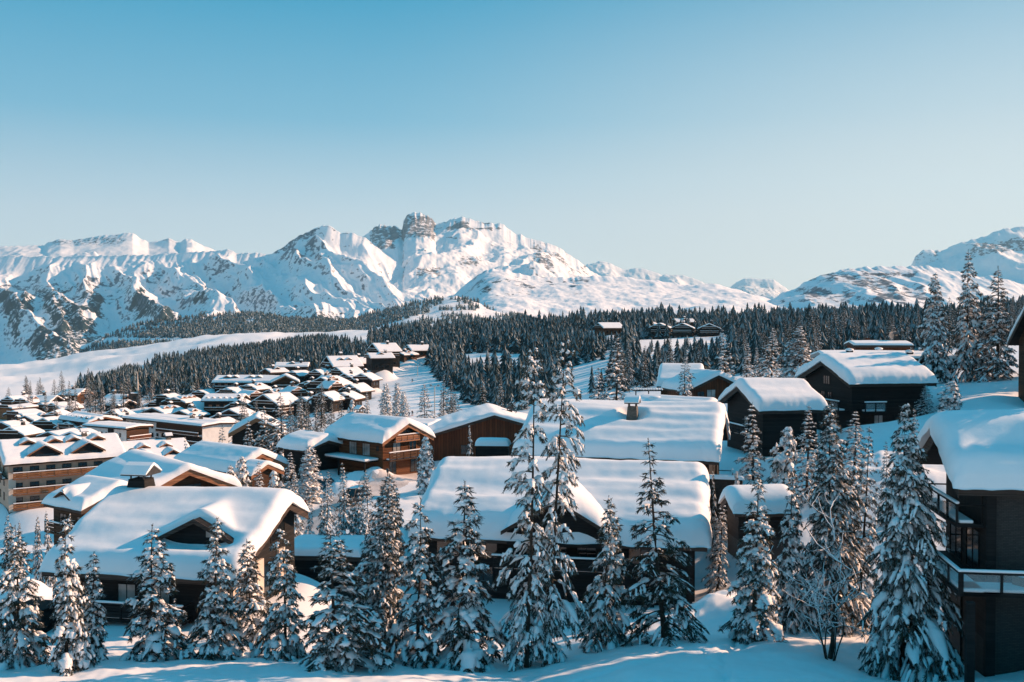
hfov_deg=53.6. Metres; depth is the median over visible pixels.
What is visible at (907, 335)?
spruce tree
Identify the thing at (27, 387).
spruce tree
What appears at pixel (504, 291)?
rolling snowfields
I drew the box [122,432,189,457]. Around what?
apartment building
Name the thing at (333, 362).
chalet
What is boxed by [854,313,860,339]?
spruce tree
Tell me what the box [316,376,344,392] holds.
chalet
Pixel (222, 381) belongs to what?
hotel
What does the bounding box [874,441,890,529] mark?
spruce tree
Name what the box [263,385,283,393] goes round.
chalet
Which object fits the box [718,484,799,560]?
chalet
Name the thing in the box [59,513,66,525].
window
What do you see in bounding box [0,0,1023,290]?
sky
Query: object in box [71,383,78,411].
spruce tree
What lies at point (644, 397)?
chalet
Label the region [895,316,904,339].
spruce tree
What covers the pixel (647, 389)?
terrace shelter
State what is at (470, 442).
spruce tree
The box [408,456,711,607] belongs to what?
chalet
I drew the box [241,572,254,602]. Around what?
window
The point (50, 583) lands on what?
spruce tree
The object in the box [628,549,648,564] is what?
window
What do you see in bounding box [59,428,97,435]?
chalet
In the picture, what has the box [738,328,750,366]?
spruce tree
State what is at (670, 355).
spruce tree
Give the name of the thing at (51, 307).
mountain
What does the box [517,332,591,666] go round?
spruce tree
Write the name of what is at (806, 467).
spruce tree
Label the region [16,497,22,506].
window
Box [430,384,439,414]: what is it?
floodlight mast
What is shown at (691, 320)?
chalet
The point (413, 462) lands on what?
window
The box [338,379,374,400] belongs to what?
chalet
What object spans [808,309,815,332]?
spruce tree
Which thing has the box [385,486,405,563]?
spruce tree
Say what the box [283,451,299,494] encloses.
spruce tree
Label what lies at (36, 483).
window
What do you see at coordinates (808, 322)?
spruce tree
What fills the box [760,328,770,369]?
spruce tree
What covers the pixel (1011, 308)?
spruce tree
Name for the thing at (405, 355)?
chalet
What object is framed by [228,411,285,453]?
chalet
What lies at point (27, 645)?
spruce tree
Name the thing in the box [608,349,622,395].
spruce tree
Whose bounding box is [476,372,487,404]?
spruce tree
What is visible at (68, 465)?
window
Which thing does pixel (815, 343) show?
spruce tree
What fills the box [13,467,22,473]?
window
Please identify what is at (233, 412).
chalet
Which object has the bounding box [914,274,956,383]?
spruce tree
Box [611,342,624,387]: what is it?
spruce tree
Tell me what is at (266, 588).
window
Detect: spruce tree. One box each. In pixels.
[0,524,54,669]
[1,515,15,580]
[17,523,24,577]
[22,376,29,394]
[26,387,33,403]
[32,517,44,582]
[43,392,48,412]
[43,510,58,587]
[46,515,99,675]
[51,379,56,394]
[51,397,58,410]
[56,376,62,393]
[60,379,66,398]
[61,551,108,662]
[67,381,73,411]
[67,513,71,533]
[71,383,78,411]
[83,383,89,407]
[85,389,96,413]
[90,382,97,401]
[91,379,98,412]
[97,389,105,413]
[99,386,107,411]
[106,391,115,409]
[108,403,118,416]
[119,378,129,408]
[119,524,201,661]
[126,380,131,393]
[136,388,144,407]
[143,385,149,402]
[148,381,154,402]
[150,377,155,396]
[170,376,175,392]
[172,599,182,627]
[180,517,254,660]
[194,375,199,390]
[209,362,214,387]
[219,427,225,442]
[231,539,274,645]
[232,456,251,486]
[237,402,243,420]
[240,395,248,419]
[243,421,255,445]
[249,529,306,661]
[251,401,258,413]
[253,406,273,452]
[254,461,263,486]
[261,393,289,484]
[268,470,284,487]
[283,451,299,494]
[287,400,295,432]
[292,400,310,431]
[292,472,304,537]
[295,395,301,430]
[296,529,396,672]
[298,445,326,503]
[303,401,312,429]
[304,484,314,533]
[306,405,311,430]
[311,391,322,431]
[315,379,326,428]
[315,502,326,534]
[317,388,329,422]
[321,470,340,534]
[324,402,335,430]
[333,463,357,534]
[336,394,343,419]
[336,494,350,534]
[338,473,408,652]
[348,493,361,534]
[354,481,366,534]
[359,471,376,533]
[363,392,369,413]
[373,498,443,668]
[379,400,385,414]
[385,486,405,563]
[410,481,519,672]
[416,385,436,417]
[416,437,435,494]
[437,374,449,415]
[438,401,443,416]
[444,378,457,413]
[448,397,457,413]
[452,393,461,411]
[466,426,473,456]
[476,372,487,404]
[484,347,555,671]
[496,373,504,407]
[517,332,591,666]
[518,368,531,409]
[574,498,632,652]
[589,368,604,399]
[591,335,629,399]
[602,495,612,622]
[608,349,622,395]
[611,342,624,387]
[619,359,628,388]
[619,438,709,646]
[624,339,632,380]
[627,347,636,387]
[636,346,650,387]
[640,351,651,387]
[653,343,662,380]
[665,339,676,362]
[676,353,695,395]
[696,342,703,362]
[701,505,730,593]
[710,472,719,560]
[713,330,737,376]
[718,476,787,646]
[726,309,736,341]
[733,402,765,484]
[735,324,740,349]
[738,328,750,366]
[740,343,754,377]
[752,328,784,377]
[752,346,760,376]
[756,332,762,369]
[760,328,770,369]
[765,426,799,536]
[774,473,819,634]
[776,326,813,379]
[781,314,789,345]
[785,327,791,354]
[787,318,792,345]
[790,320,797,359]
[790,401,878,636]
[793,406,820,502]
[806,309,813,336]
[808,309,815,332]
[811,327,819,358]
[812,325,819,351]
[814,320,823,349]
[825,316,830,342]
[829,307,838,329]
[829,323,836,349]
[834,410,867,491]
[837,312,846,348]
[840,427,880,622]
[841,308,846,330]
[847,307,854,330]
[852,403,964,681]
[853,316,859,337]
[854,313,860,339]
[864,315,871,339]
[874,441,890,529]
[885,315,893,339]
[886,313,891,334]
[887,317,895,339]
[888,316,896,339]
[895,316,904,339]
[897,408,928,521]
[904,315,913,349]
[912,385,937,416]
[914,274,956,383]
[914,309,922,335]
[932,381,964,415]
[943,297,955,349]
[945,251,994,382]
[949,307,956,346]
[967,266,1018,382]
[1005,302,1013,333]
[1009,297,1016,319]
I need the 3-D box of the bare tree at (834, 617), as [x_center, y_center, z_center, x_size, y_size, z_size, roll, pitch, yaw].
[18.916,13.816,59.169,7.821,9.583,9.285,1,2,39]
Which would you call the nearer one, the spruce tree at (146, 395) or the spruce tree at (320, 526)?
the spruce tree at (320, 526)
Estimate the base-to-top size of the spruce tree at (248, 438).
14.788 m
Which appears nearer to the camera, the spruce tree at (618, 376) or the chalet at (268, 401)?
the spruce tree at (618, 376)
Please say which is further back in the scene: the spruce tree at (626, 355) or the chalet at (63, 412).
the chalet at (63, 412)
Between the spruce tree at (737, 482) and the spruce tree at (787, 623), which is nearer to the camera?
the spruce tree at (787, 623)
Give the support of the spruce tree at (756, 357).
on the snowy ground
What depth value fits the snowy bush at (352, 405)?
245.39 m
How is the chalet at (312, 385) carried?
on the snowy ground
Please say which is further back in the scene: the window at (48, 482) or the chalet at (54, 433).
the chalet at (54, 433)
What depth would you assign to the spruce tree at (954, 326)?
293.32 m
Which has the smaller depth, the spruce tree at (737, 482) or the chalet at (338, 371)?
the spruce tree at (737, 482)
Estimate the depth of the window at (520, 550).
83.55 m
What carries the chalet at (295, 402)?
on the snowy ground
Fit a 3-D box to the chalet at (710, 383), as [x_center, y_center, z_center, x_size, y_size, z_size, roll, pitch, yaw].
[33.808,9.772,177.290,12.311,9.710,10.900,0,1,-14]
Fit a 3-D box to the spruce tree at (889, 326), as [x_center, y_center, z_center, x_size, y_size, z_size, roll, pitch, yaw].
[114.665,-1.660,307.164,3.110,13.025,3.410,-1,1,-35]
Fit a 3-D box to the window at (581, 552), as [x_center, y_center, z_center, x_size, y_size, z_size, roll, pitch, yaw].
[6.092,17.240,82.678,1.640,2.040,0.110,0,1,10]
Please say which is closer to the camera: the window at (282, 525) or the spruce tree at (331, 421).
the window at (282, 525)
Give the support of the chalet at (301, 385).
on the snowy ground
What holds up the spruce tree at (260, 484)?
on the snowy ground
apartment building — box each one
[0,428,125,513]
[122,412,237,445]
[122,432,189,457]
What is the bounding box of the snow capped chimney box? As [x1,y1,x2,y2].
[649,395,660,398]
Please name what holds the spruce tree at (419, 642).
on the snowy ground
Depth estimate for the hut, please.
182.86 m
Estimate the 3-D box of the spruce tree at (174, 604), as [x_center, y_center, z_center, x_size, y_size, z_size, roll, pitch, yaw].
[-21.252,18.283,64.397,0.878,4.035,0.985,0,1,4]
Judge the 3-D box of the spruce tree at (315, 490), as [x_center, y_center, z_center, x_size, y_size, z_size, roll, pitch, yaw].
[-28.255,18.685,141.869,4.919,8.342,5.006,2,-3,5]
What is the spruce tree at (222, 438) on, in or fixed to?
on the snowy ground
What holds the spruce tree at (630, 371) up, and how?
on the snowy ground
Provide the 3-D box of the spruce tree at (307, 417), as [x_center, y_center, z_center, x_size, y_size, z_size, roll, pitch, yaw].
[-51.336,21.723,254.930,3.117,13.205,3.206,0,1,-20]
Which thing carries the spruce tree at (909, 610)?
on the snowy ground
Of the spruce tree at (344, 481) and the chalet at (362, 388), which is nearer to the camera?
the spruce tree at (344, 481)
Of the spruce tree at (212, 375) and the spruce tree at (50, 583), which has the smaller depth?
the spruce tree at (50, 583)
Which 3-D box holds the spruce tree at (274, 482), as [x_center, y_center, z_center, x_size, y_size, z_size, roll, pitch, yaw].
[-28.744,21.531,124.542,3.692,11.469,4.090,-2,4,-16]
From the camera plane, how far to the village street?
145.93 m
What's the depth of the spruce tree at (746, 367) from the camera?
181.66 m
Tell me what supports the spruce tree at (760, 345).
on the snowy ground
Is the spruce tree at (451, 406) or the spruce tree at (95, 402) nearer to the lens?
the spruce tree at (451, 406)
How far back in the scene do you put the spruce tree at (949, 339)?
264.97 m
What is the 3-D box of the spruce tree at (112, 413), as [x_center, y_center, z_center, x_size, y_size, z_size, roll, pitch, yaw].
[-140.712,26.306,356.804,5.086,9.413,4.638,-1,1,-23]
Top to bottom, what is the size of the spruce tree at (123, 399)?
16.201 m
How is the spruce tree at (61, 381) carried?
on the snowy ground
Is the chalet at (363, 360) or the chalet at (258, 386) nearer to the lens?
the chalet at (258, 386)
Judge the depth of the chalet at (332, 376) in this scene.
388.19 m
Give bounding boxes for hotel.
[58,410,122,425]
[211,375,279,391]
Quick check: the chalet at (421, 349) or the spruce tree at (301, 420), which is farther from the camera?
the chalet at (421, 349)
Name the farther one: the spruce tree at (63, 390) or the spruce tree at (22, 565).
the spruce tree at (63, 390)
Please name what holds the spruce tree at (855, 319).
on the snowy ground
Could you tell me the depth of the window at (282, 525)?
77.43 m
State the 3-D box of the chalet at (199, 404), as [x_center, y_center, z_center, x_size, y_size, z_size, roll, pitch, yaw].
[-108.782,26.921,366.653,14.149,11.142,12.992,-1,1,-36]
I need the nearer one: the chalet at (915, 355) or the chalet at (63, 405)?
the chalet at (915, 355)
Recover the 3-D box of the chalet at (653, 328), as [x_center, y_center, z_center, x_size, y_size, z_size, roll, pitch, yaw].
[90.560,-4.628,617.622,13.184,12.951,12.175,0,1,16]
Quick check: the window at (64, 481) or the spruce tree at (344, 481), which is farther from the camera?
the window at (64, 481)
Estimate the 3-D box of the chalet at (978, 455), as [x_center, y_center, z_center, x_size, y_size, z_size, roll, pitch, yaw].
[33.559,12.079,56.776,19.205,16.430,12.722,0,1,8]
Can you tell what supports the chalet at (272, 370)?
on the snowy ground
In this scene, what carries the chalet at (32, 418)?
on the snowy ground
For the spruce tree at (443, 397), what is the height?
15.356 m
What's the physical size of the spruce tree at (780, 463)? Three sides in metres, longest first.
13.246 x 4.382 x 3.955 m
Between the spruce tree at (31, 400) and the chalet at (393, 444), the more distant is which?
the spruce tree at (31, 400)
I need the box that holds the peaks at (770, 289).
[586,261,789,299]
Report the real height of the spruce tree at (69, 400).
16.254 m
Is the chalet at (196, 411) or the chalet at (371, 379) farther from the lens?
the chalet at (371, 379)
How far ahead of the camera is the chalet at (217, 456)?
152.13 m
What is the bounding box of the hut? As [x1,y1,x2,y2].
[844,332,913,349]
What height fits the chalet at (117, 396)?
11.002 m
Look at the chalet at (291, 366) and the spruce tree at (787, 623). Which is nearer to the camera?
the spruce tree at (787, 623)
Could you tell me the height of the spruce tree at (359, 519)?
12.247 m
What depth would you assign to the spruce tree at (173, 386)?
459.42 m
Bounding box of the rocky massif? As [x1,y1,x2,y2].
[363,212,600,299]
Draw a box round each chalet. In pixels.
[0,391,29,404]
[0,403,38,419]
[0,415,29,429]
[0,419,44,438]
[3,408,44,420]
[5,462,309,637]
[11,396,39,403]
[15,412,46,422]
[29,410,61,431]
[36,391,64,402]
[36,401,57,411]
[36,428,77,437]
[41,475,127,544]
[42,409,70,416]
[43,397,83,412]
[53,421,77,429]
[57,385,91,403]
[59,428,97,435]
[75,417,102,429]
[85,449,241,486]
[98,399,136,411]
[103,390,127,399]
[103,404,134,416]
[119,410,136,421]
[140,401,183,413]
[145,400,155,406]
[153,389,180,406]
[161,394,200,408]
[170,404,210,417]
[173,441,289,487]
[187,401,203,409]
[189,388,214,398]
[201,393,249,417]
[209,402,254,420]
[215,383,246,392]
[216,412,239,424]
[224,394,252,408]
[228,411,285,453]
[236,459,284,486]
[238,389,262,400]
[240,379,271,391]
[248,389,296,417]
[260,364,288,374]
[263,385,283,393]
[271,373,299,387]
[274,359,310,370]
[276,430,342,481]
[279,381,308,397]
[286,366,308,383]
[290,391,312,416]
[296,376,313,389]
[304,375,352,395]
[305,365,331,380]
[307,390,346,413]
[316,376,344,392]
[318,370,340,380]
[320,352,363,369]
[324,405,434,474]
[328,362,363,375]
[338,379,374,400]
[339,369,359,382]
[339,387,365,409]
[349,368,382,387]
[357,353,365,370]
[364,349,395,373]
[366,340,402,367]
[400,348,418,361]
[402,341,428,357]
[407,417,440,440]
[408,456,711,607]
[428,403,527,461]
[513,395,732,474]
[593,322,621,335]
[640,394,725,408]
[649,323,671,338]
[656,363,703,394]
[661,369,736,399]
[670,320,695,337]
[672,316,695,325]
[697,320,720,336]
[717,377,828,457]
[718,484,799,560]
[794,352,938,429]
[810,347,957,376]
[912,408,1023,681]
[1006,307,1023,401]
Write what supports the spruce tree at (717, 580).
on the snowy ground
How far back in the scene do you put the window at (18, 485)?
192.85 m
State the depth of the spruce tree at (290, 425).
258.06 m
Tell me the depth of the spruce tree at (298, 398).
263.60 m
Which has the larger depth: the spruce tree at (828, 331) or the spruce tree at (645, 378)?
the spruce tree at (828, 331)
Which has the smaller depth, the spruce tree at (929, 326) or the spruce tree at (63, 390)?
the spruce tree at (929, 326)
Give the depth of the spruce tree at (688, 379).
160.02 m
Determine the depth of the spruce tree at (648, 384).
270.58 m
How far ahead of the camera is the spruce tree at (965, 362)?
140.68 m
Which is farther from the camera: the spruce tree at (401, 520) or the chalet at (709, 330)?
the chalet at (709, 330)
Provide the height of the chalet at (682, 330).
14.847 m
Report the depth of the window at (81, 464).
199.34 m
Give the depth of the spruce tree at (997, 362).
138.19 m
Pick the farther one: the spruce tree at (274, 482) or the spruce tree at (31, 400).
the spruce tree at (31, 400)
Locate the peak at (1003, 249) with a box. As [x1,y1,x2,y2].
[911,226,1023,283]
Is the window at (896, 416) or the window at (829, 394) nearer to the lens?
the window at (896, 416)
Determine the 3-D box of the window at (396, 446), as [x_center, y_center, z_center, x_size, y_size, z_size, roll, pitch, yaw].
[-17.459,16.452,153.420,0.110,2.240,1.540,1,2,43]
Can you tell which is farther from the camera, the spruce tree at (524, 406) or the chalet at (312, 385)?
the chalet at (312, 385)
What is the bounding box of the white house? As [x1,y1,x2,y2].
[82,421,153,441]
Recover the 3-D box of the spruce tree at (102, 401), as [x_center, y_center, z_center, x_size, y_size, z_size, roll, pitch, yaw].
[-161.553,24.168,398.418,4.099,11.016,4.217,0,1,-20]
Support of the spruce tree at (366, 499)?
on the snowy ground
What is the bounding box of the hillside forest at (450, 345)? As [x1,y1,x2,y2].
[366,293,1023,410]
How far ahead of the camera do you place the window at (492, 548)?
84.06 m
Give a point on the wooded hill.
(435, 312)
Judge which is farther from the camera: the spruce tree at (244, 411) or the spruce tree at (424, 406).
the spruce tree at (244, 411)
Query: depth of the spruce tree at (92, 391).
447.19 m
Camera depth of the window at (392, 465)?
152.97 m
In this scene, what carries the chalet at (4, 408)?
on the snowy ground
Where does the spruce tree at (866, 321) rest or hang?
on the snowy ground
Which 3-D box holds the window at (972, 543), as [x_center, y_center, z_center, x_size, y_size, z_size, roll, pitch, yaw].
[26.078,11.731,57.354,0.110,2.440,2.340,0,1,8]
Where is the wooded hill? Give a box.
[89,296,508,350]
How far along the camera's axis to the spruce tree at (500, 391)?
288.71 m
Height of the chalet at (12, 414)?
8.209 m
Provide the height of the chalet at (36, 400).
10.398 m
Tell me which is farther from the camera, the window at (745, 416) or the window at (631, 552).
the window at (745, 416)
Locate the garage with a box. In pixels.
[294,534,377,603]
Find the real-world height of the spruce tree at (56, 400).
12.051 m
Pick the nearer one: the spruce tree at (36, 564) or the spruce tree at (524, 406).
the spruce tree at (36, 564)
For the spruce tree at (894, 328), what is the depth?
297.38 m
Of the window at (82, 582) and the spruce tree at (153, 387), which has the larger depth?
the spruce tree at (153, 387)
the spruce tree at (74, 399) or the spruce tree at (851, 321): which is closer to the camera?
the spruce tree at (851, 321)
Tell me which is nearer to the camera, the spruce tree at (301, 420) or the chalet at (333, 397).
the spruce tree at (301, 420)
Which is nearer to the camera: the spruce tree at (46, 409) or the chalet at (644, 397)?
the chalet at (644, 397)
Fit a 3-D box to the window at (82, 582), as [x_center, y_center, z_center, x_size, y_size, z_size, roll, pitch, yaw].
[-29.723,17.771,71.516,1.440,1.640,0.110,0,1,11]
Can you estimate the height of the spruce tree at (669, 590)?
14.378 m
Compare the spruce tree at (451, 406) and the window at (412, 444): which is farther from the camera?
the spruce tree at (451, 406)
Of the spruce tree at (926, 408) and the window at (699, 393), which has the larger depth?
the window at (699, 393)
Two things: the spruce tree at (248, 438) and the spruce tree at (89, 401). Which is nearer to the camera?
the spruce tree at (248, 438)
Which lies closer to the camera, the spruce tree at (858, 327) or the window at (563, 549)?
the window at (563, 549)
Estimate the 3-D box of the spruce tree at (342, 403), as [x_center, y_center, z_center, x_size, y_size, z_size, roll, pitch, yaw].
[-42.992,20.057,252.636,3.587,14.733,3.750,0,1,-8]
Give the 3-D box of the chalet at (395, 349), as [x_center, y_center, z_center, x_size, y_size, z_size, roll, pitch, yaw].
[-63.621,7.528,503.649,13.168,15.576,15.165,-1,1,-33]
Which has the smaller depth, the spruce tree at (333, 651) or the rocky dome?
the spruce tree at (333, 651)
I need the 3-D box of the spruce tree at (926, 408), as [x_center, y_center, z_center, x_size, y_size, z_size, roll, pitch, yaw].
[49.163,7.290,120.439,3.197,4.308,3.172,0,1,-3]
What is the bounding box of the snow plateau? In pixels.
[0,233,215,257]
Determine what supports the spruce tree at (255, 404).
on the snowy ground
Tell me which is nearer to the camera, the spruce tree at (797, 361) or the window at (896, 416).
the window at (896, 416)
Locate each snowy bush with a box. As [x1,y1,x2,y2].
[226,465,237,478]
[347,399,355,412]
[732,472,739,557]
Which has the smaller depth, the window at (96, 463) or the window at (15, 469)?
the window at (15, 469)
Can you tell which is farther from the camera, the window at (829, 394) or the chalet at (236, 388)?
the chalet at (236, 388)
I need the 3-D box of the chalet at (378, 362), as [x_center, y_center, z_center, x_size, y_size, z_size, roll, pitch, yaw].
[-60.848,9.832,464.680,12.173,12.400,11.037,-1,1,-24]
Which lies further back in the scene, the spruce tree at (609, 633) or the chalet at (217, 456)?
the chalet at (217, 456)
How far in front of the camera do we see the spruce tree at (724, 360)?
175.56 m
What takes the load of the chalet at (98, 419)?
on the snowy ground
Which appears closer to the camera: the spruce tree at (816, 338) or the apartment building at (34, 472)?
the apartment building at (34, 472)
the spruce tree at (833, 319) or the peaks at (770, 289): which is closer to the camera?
the spruce tree at (833, 319)
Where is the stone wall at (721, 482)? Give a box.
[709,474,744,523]
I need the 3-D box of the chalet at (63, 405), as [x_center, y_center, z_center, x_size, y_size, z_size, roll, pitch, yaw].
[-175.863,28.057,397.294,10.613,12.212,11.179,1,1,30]
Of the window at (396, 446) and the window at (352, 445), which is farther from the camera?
the window at (352, 445)
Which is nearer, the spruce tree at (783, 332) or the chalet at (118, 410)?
the spruce tree at (783, 332)
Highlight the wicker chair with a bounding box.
[1012,576,1023,586]
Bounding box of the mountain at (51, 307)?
[0,225,428,363]
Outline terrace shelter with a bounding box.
[631,388,663,394]
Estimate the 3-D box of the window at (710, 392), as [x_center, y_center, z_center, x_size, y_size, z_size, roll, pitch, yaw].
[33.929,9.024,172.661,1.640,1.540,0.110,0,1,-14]
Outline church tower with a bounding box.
[128,372,140,408]
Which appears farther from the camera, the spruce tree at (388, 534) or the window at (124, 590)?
the window at (124, 590)
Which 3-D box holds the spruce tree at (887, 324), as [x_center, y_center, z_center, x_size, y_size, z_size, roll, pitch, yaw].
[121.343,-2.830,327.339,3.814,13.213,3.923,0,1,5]
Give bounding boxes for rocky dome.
[767,265,1023,311]
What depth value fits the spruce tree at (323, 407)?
305.47 m
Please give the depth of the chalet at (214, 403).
357.54 m
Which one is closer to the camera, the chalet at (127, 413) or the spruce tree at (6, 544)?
the spruce tree at (6, 544)
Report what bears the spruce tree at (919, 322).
on the snowy ground
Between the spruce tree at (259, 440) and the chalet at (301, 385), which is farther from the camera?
the chalet at (301, 385)
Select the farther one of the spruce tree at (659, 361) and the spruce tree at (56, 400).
the spruce tree at (56, 400)
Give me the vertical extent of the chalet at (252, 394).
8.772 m
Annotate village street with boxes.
[294,468,417,538]
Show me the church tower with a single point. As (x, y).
(132, 396)
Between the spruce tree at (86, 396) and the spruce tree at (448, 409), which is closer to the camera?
the spruce tree at (448, 409)
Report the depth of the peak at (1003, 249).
8656.92 m
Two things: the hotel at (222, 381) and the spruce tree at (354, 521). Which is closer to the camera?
the spruce tree at (354, 521)
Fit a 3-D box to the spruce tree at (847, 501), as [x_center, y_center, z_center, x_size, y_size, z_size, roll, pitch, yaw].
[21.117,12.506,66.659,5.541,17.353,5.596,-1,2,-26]
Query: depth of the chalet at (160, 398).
403.94 m
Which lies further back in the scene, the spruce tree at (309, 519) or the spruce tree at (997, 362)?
the spruce tree at (997, 362)
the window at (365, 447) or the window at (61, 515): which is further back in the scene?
the window at (365, 447)
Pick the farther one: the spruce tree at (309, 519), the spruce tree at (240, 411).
the spruce tree at (240, 411)
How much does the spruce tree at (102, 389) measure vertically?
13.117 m
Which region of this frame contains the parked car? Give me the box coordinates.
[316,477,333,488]
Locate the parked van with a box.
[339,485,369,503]
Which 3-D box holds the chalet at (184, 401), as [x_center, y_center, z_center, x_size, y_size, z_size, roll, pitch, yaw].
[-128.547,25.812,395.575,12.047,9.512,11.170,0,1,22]
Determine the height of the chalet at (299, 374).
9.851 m
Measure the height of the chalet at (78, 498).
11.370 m
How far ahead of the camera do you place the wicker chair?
53.66 m
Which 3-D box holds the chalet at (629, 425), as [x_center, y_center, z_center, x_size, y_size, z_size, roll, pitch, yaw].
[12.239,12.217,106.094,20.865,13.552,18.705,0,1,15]
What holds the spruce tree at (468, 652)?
on the snowy ground
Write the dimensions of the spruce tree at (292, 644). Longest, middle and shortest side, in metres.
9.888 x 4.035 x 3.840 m
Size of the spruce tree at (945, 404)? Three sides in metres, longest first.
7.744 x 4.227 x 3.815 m
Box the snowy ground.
[0,325,1023,681]
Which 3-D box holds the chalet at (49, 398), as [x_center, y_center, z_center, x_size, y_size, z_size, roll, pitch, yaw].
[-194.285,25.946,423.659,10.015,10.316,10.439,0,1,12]
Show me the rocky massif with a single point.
(432, 258)
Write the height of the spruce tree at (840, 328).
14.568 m
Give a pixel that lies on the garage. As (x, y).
(307, 548)
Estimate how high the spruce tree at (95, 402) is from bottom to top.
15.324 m
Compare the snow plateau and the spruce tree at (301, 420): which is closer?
the spruce tree at (301, 420)
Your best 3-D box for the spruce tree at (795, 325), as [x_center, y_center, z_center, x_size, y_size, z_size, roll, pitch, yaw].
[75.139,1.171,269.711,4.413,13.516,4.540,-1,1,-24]
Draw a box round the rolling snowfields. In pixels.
[381,268,778,317]
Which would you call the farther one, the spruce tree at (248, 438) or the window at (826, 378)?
the spruce tree at (248, 438)
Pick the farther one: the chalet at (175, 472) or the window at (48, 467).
the window at (48, 467)
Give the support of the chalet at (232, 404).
on the snowy ground
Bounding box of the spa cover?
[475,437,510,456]
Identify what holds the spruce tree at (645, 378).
on the snowy ground
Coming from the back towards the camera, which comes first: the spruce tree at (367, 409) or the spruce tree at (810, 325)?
the spruce tree at (810, 325)
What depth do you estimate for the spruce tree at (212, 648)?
61.10 m
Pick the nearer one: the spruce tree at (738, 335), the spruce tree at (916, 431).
the spruce tree at (916, 431)
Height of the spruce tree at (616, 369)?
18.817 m
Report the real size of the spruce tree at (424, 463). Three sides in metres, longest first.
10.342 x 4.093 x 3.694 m
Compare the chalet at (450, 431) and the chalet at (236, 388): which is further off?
the chalet at (236, 388)
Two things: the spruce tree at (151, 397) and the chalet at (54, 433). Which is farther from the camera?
the spruce tree at (151, 397)
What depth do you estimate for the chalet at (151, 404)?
425.96 m
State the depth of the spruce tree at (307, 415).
281.63 m
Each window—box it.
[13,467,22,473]
[16,482,22,491]
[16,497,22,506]
[30,466,38,474]
[30,481,38,490]
[30,496,39,505]
[46,464,54,473]
[46,480,55,488]
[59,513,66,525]
[62,463,70,472]
[62,478,71,485]
[78,462,86,470]
[81,581,99,599]
[94,461,102,465]
[117,583,135,606]
[153,586,169,603]
[176,483,201,486]
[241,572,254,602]
[264,558,276,598]
[270,517,284,542]
[349,441,356,453]
[362,443,369,455]
[389,461,396,473]
[393,442,400,456]
[397,429,412,438]
[409,440,416,454]
[410,458,418,471]
[436,541,459,556]
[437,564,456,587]
[461,445,471,454]
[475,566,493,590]
[477,543,497,557]
[519,546,534,558]
[549,547,566,559]
[576,548,596,561]
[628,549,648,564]
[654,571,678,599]
[697,391,704,396]
[707,389,715,397]
[744,415,748,431]
[823,375,829,384]
[827,391,831,404]
[874,415,882,423]
[894,414,906,420]
[949,523,961,560]
[965,527,979,568]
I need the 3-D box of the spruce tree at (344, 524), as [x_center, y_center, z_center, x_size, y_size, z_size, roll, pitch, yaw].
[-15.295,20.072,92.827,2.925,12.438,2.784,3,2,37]
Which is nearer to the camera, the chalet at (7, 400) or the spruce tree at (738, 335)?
the spruce tree at (738, 335)
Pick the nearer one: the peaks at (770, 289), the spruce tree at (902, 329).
the spruce tree at (902, 329)
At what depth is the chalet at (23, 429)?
303.97 m
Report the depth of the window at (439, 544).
84.77 m
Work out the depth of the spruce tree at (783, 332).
320.69 m
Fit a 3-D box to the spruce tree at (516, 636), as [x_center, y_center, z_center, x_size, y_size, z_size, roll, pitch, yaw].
[0.828,9.946,60.447,3.881,20.424,3.750,-1,2,-38]
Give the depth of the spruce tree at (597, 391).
160.01 m
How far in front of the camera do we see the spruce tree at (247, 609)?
66.05 m
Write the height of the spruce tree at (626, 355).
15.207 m
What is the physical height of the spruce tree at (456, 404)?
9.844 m
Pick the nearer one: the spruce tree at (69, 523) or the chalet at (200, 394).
the spruce tree at (69, 523)
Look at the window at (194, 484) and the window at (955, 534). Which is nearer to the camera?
the window at (955, 534)
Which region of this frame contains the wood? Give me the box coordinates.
[79,295,528,352]
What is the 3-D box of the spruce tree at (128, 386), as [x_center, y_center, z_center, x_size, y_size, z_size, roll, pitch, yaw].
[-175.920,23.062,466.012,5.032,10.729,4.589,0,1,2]
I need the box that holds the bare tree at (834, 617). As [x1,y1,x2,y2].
[745,490,884,660]
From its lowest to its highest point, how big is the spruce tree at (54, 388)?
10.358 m
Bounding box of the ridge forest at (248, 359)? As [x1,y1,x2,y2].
[76,332,404,398]
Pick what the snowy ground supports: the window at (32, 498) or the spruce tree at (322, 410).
the spruce tree at (322, 410)
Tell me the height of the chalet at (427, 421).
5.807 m
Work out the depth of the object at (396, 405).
261.68 m

